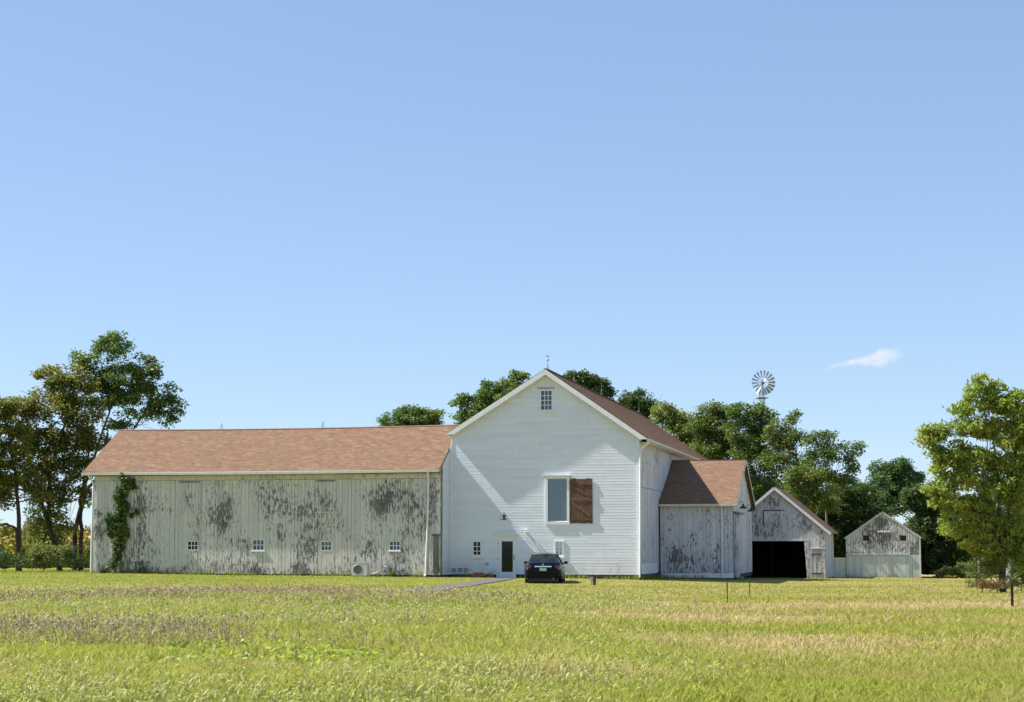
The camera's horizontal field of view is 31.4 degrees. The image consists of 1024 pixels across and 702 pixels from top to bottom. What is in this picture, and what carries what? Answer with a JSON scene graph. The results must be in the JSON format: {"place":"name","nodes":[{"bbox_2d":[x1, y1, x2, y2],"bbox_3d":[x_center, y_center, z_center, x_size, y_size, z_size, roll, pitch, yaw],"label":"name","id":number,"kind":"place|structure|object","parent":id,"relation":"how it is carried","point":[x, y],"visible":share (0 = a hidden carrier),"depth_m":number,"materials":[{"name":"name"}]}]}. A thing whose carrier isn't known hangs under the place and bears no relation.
{"place":"outdoors","nodes":[
{"label":"outdoors","id":0,"kind":"place"},
{"bbox_2d":[0,525,92,567],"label":"corn field","id":1,"kind":"structure","parent":0,"point":[8,545],"depth_m":128.09,"materials":[{"name":"green plant"}]},
{"bbox_2d":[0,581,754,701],"bbox_3d":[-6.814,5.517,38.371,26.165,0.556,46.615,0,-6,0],"label":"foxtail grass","id":2,"kind":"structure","parent":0,"point":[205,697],"depth_m":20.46,"materials":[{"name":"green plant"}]},
{"bbox_2d":[379,578,512,592],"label":"path","id":3,"kind":"structure","parent":0,"point":[470,583],"depth_m":85.34,"materials":[{"name":"grey concrete"}]},
{"bbox_2d":[0,580,1023,664],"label":"purple grass","id":4,"kind":"structure","parent":0,"point":[16,624],"depth_m":33.33,"materials":[{"name":"plant"}]},
{"bbox_2d":[0,569,1023,598],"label":"lawn grass","id":5,"kind":"structure","parent":0,"point":[717,586],"depth_m":82.60,"materials":[{"name":"green plant"}]},
{"bbox_2d":[0,549,1023,701],"bbox_3d":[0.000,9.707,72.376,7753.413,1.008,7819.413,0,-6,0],"label":"ground","id":6,"kind":"structure","parent":0,"point":[926,577],"depth_m":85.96,"materials":[{"name":"green plant"}]},
{"bbox_2d":[0,547,40,570],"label":"bush","id":7,"kind":"object","parent":6,"relation":"on","point":[11,556],"visible":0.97,"depth_m":105.29,"materials":[{"name":"green plant"}]},
{"bbox_2d":[0,395,56,570],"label":"broadleaf tree","id":8,"kind":"object","parent":6,"relation":"on","point":[11,447],"visible":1,"depth_m":108.67,"materials":[{"name":"green plant"}]},
{"bbox_2d":[21,496,69,569],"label":"broadleaf tree","id":9,"kind":"object","parent":6,"relation":"on","point":[44,532],"visible":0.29,"depth_m":115.33,"materials":[{"name":"green plant"}]},
{"bbox_2d":[23,540,68,571],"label":"bush","id":10,"kind":"object","parent":6,"relation":"on","point":[36,554],"visible":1,"depth_m":105.15,"materials":[{"name":"green plant"}]},
{"bbox_2d":[1,363,111,570],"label":"broadleaf tree","id":11,"kind":"object","parent":6,"relation":"on","point":[68,404],"visible":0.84,"depth_m":110.70,"materials":[{"name":"green plant"}]},
{"bbox_2d":[57,544,92,568],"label":"bush","id":12,"kind":"object","parent":6,"relation":"on","point":[68,553],"visible":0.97,"depth_m":106.08,"materials":[{"name":"green plant"}]},
{"bbox_2d":[97,566,107,572],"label":"weed clump","id":13,"kind":"object","parent":6,"relation":"on","point":[102,570],"visible":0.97,"depth_m":99.54,"materials":[{"name":"green plant"}]},
{"bbox_2d":[67,330,188,569],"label":"broadleaf tree","id":14,"kind":"object","parent":6,"relation":"on","point":[138,385],"visible":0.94,"depth_m":113.03,"materials":[{"name":"green plant"}]},
{"bbox_2d":[132,561,148,573],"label":"weed clump","id":15,"kind":"object","parent":6,"relation":"on","point":[141,567],"visible":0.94,"depth_m":99.10,"materials":[{"name":"green plant"}]},
{"bbox_2d":[81,422,459,576],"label":"long barn wing","id":16,"kind":"structure","parent":6,"relation":"on","point":[304,501],"depth_m":98.48,"materials":[{"name":"white wood"}]},
{"bbox_2d":[103,472,139,571],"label":"climbing vine","id":17,"kind":"object","parent":16,"relation":"attached to","point":[119,528],"visible":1,"depth_m":99.55,"materials":[{"name":"green plant"}]},
{"bbox_2d":[177,482,201,511],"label":"loft door","id":18,"kind":"structure","parent":16,"relation":"in","point":[191,497],"depth_m":99.15,"materials":[{"name":"grey wood"}]},
{"bbox_2d":[187,541,197,549],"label":"window","id":19,"kind":"structure","parent":16,"relation":"in","point":[191,545],"depth_m":98.88,"materials":[{"name":"white paint"}]},
{"bbox_2d":[251,539,264,551],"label":"window","id":20,"kind":"structure","parent":16,"relation":"in","point":[257,544],"depth_m":98.07,"materials":[{"name":"white paint"}]},
{"bbox_2d":[314,480,336,512],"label":"loft door","id":21,"kind":"structure","parent":16,"relation":"in","point":[322,486],"depth_m":97.47,"materials":[{"name":"grey wood"}]},
{"bbox_2d":[321,541,331,550],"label":"window","id":22,"kind":"structure","parent":16,"relation":"in","point":[325,545],"depth_m":97.23,"materials":[{"name":"white paint"}]},
{"bbox_2d":[388,541,400,551],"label":"window","id":23,"kind":"structure","parent":16,"relation":"in","point":[394,546],"depth_m":96.41,"materials":[{"name":"white paint"}]},
{"bbox_2d":[432,534,440,573],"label":"door","id":24,"kind":"structure","parent":16,"relation":"in","point":[435,560],"depth_m":95.84,"materials":[{"name":"grey wood"}]},
{"bbox_2d":[3,593,655,701],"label":"tall weeds","id":25,"kind":"object","parent":6,"relation":"on","point":[354,666],"visible":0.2,"depth_m":20.87,"materials":[{"name":"green plant"}]},
{"bbox_2d":[352,563,368,576],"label":"air conditioner","id":26,"kind":"object","parent":6,"relation":"on","point":[360,569],"visible":0.98,"depth_m":95.75,"materials":[{"name":"beige metal"}]},
{"bbox_2d":[372,563,390,576],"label":"gas meter","id":27,"kind":"object","parent":6,"relation":"on","point":[385,567],"visible":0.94,"depth_m":96.07,"materials":[{"name":"metal"}]},
{"bbox_2d":[385,568,399,576],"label":"weed clump","id":28,"kind":"object","parent":6,"relation":"on","point":[391,574],"visible":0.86,"depth_m":95.91,"materials":[{"name":"green plant"}]},
{"bbox_2d":[375,403,449,425],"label":"broadleaf tree","id":29,"kind":"object","parent":6,"relation":"on","point":[420,415],"visible":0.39,"depth_m":164.62,"materials":[{"name":"green plant"}]},
{"bbox_2d":[465,569,493,577],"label":"hose coil","id":30,"kind":"object","parent":6,"relation":"on","point":[478,574],"visible":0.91,"depth_m":95.65,"materials":[{"name":"orange rubber"}]},
{"bbox_2d":[446,368,531,424],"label":"broadleaf tree","id":31,"kind":"object","parent":6,"relation":"on","point":[485,396],"visible":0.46,"depth_m":157.94,"materials":[{"name":"green plant"}]},
{"bbox_2d":[86,568,920,579],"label":"wall foot grass","id":32,"kind":"structure","parent":6,"relation":"on","point":[569,576],"depth_m":98.35,"materials":[{"name":"green plant"}]},
{"bbox_2d":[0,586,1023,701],"bbox_3d":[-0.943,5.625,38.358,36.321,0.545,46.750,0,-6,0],"label":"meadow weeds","id":33,"kind":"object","parent":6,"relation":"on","point":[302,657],"visible":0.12,"depth_m":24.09,"materials":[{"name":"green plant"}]},
{"bbox_2d":[524,553,567,582],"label":"parked car","id":34,"kind":"object","parent":6,"relation":"on","point":[543,567],"visible":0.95,"depth_m":87.05,"materials":[{"name":"black paint"}]},
{"bbox_2d":[446,356,707,579],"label":"white barn","id":35,"kind":"structure","parent":6,"relation":"on","point":[573,474],"depth_m":97.04,"materials":[{"name":"paint"}]},
{"bbox_2d":[471,541,482,557],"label":"window","id":36,"kind":"structure","parent":35,"relation":"in","point":[476,545],"depth_m":97.33,"materials":[{"name":"white paint"}]},
{"bbox_2d":[498,537,513,576],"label":"door","id":37,"kind":"structure","parent":35,"relation":"in","point":[505,545],"depth_m":96.92,"materials":[{"name":"white paint"}]},
{"bbox_2d":[538,389,553,412],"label":"window","id":38,"kind":"structure","parent":35,"relation":"in","point":[545,395],"depth_m":97.35,"materials":[{"name":"white paint"}]},
{"bbox_2d":[545,476,569,524],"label":"window","id":39,"kind":"structure","parent":35,"relation":"in","point":[556,490],"depth_m":96.66,"materials":[{"name":"glass"}]},
{"bbox_2d":[554,541,564,557],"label":"window","id":40,"kind":"structure","parent":35,"relation":"in","point":[558,545],"depth_m":96.36,"materials":[{"name":"white paint"}]},
{"bbox_2d":[562,368,618,400],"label":"broadleaf tree","id":41,"kind":"object","parent":6,"relation":"on","point":[592,381],"visible":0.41,"depth_m":158.08,"materials":[{"name":"green plant"}]},
{"bbox_2d":[590,575,595,584],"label":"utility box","id":42,"kind":"object","parent":6,"relation":"on","point":[593,579],"visible":0.78,"depth_m":84.33,"materials":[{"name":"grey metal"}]},
{"bbox_2d":[616,387,661,424],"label":"broadleaf tree","id":43,"kind":"object","parent":6,"relation":"on","point":[633,401],"visible":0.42,"depth_m":155.94,"materials":[{"name":"green plant"}]},
{"bbox_2d":[648,400,709,455],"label":"broadleaf tree","id":44,"kind":"object","parent":6,"relation":"on","point":[670,419],"visible":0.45,"depth_m":139.88,"materials":[{"name":"green plant"}]},
{"bbox_2d":[658,459,755,579],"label":"barn wing","id":45,"kind":"structure","parent":6,"relation":"on","point":[705,525],"depth_m":102.24,"materials":[{"name":"white wood"}]},
{"bbox_2d":[734,514,739,576],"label":"sliding door","id":46,"kind":"structure","parent":45,"relation":"in","point":[736,518],"depth_m":102.40,"materials":[{"name":"white wood"}]},
{"bbox_2d":[682,398,743,459],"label":"broadleaf tree","id":47,"kind":"object","parent":6,"relation":"on","point":[716,444],"visible":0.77,"depth_m":137.62,"materials":[{"name":"green plant"}]},
{"bbox_2d":[719,400,784,501],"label":"broadleaf tree","id":48,"kind":"object","parent":6,"relation":"on","point":[746,449],"visible":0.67,"depth_m":135.70,"materials":[{"name":"green plant"}]},
{"bbox_2d":[752,370,774,479],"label":"windmill","id":49,"kind":"object","parent":6,"relation":"on","point":[762,391],"visible":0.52,"depth_m":150.16,"materials":[{"name":"metal"}]},
{"bbox_2d":[738,486,838,577],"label":"garage barn","id":50,"kind":"structure","parent":6,"relation":"on","point":[792,536],"depth_m":116.31,"materials":[{"name":"grey wood"}]},
{"bbox_2d":[763,510,783,537],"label":"loft door","id":51,"kind":"structure","parent":50,"relation":"in","point":[773,522],"depth_m":116.15,"materials":[{"name":"grey paint"}]},
{"bbox_2d":[811,550,822,577],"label":"door","id":52,"kind":"structure","parent":50,"relation":"in","point":[817,563],"depth_m":115.27,"materials":[{"name":"white wood"}]},
{"bbox_2d":[753,408,824,491],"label":"broadleaf tree","id":53,"kind":"object","parent":6,"relation":"on","point":[787,440],"visible":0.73,"depth_m":133.77,"materials":[{"name":"green plant"}]},
{"bbox_2d":[775,462,846,513],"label":"broadleaf tree","id":54,"kind":"object","parent":6,"relation":"on","point":[817,496],"visible":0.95,"depth_m":129.40,"materials":[{"name":"green plant"}]},
{"bbox_2d":[754,475,878,557],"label":"broadleaf tree","id":55,"kind":"object","parent":6,"relation":"on","point":[844,519],"visible":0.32,"depth_m":144.65,"materials":[{"name":"green plant"}]},
{"bbox_2d":[799,429,868,576],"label":"broadleaf tree","id":56,"kind":"object","parent":6,"relation":"on","point":[829,455],"visible":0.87,"depth_m":131.69,"materials":[{"name":"green plant"}]},
{"bbox_2d":[834,511,921,577],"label":"shed","id":57,"kind":"structure","parent":6,"relation":"on","point":[882,544],"depth_m":142.78,"materials":[{"name":"grey wood"}]},
{"bbox_2d":[848,556,859,576],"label":"barn door","id":58,"kind":"structure","parent":57,"relation":"in","point":[854,568],"depth_m":143.04,"materials":[{"name":"white wood"}]},
{"bbox_2d":[862,556,873,576],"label":"barn door","id":59,"kind":"structure","parent":57,"relation":"in","point":[868,569],"depth_m":142.83,"materials":[{"name":"white wood"}]},
{"bbox_2d":[876,556,889,577],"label":"barn door","id":60,"kind":"structure","parent":57,"relation":"in","point":[884,571],"depth_m":142.58,"materials":[{"name":"white wood"}]},
{"bbox_2d":[893,556,908,577],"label":"barn door","id":61,"kind":"structure","parent":57,"relation":"in","point":[899,564],"depth_m":142.27,"materials":[{"name":"white wood"}]},
{"bbox_2d":[854,455,928,526],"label":"broadleaf tree","id":62,"kind":"object","parent":6,"relation":"on","point":[889,481],"visible":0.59,"depth_m":157.01,"materials":[{"name":"green plant"}]},
{"bbox_2d":[898,481,996,574],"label":"broadleaf tree","id":63,"kind":"object","parent":6,"relation":"on","point":[938,551],"visible":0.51,"depth_m":148.32,"materials":[{"name":"green plant"}]},
{"bbox_2d":[931,560,974,578],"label":"bush","id":64,"kind":"object","parent":6,"relation":"on","point":[945,571],"visible":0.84,"depth_m":130.86,"materials":[{"name":"green plant"}]},
{"bbox_2d":[911,372,1023,591],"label":"walnut tree","id":65,"kind":"object","parent":6,"relation":"on","point":[985,521],"visible":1,"depth_m":71.65,"materials":[{"name":"green plant"}]},
{"bbox_2d":[961,547,1007,591],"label":"bush","id":66,"kind":"object","parent":6,"relation":"on","point":[978,575],"visible":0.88,"depth_m":71.31,"materials":[{"name":"green plant"}]},
{"bbox_2d":[975,573,1014,592],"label":"bush","id":67,"kind":"object","parent":6,"relation":"on","point":[993,584],"visible":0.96,"depth_m":69.33,"materials":[{"name":"brown plant"}]},
{"bbox_2d":[968,448,1023,575],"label":"broadleaf tree","id":68,"kind":"object","parent":6,"relation":"on","point":[1004,509],"visible":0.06,"depth_m":119.07,"materials":[{"name":"green plant"}]},
{"bbox_2d":[1006,560,1010,582],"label":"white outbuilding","id":69,"kind":"structure","parent":6,"relation":"on","point":[1007,571],"depth_m":103.28,"materials":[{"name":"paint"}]},
{"bbox_2d":[1010,583,1013,606],"bbox_3d":[13.628,6.770,49.663,0.084,0.900,0.105,0,-6,0],"label":"fence stake","id":70,"kind":"object","parent":6,"relation":"on","point":[1012,596],"visible":0.83,"depth_m":49.65,"materials":[{"name":"metal"}]},
{"bbox_2d":[1006,559,1023,589],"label":"bush","id":71,"kind":"object","parent":6,"relation":"on","point":[1016,582],"visible":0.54,"depth_m":74.33,"materials":[{"name":"green plant"}]},
{"bbox_2d":[0,0,1023,529],"label":"sky","id":72,"kind":"structure","parent":0,"point":[333,213],"materials":[{"name":"blue"}]},
{"bbox_2d":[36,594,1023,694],"bbox_3d":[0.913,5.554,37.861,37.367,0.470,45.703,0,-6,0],"label":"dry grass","id":73,"kind":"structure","parent":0,"point":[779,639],"depth_m":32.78,"materials":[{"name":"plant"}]}
]}

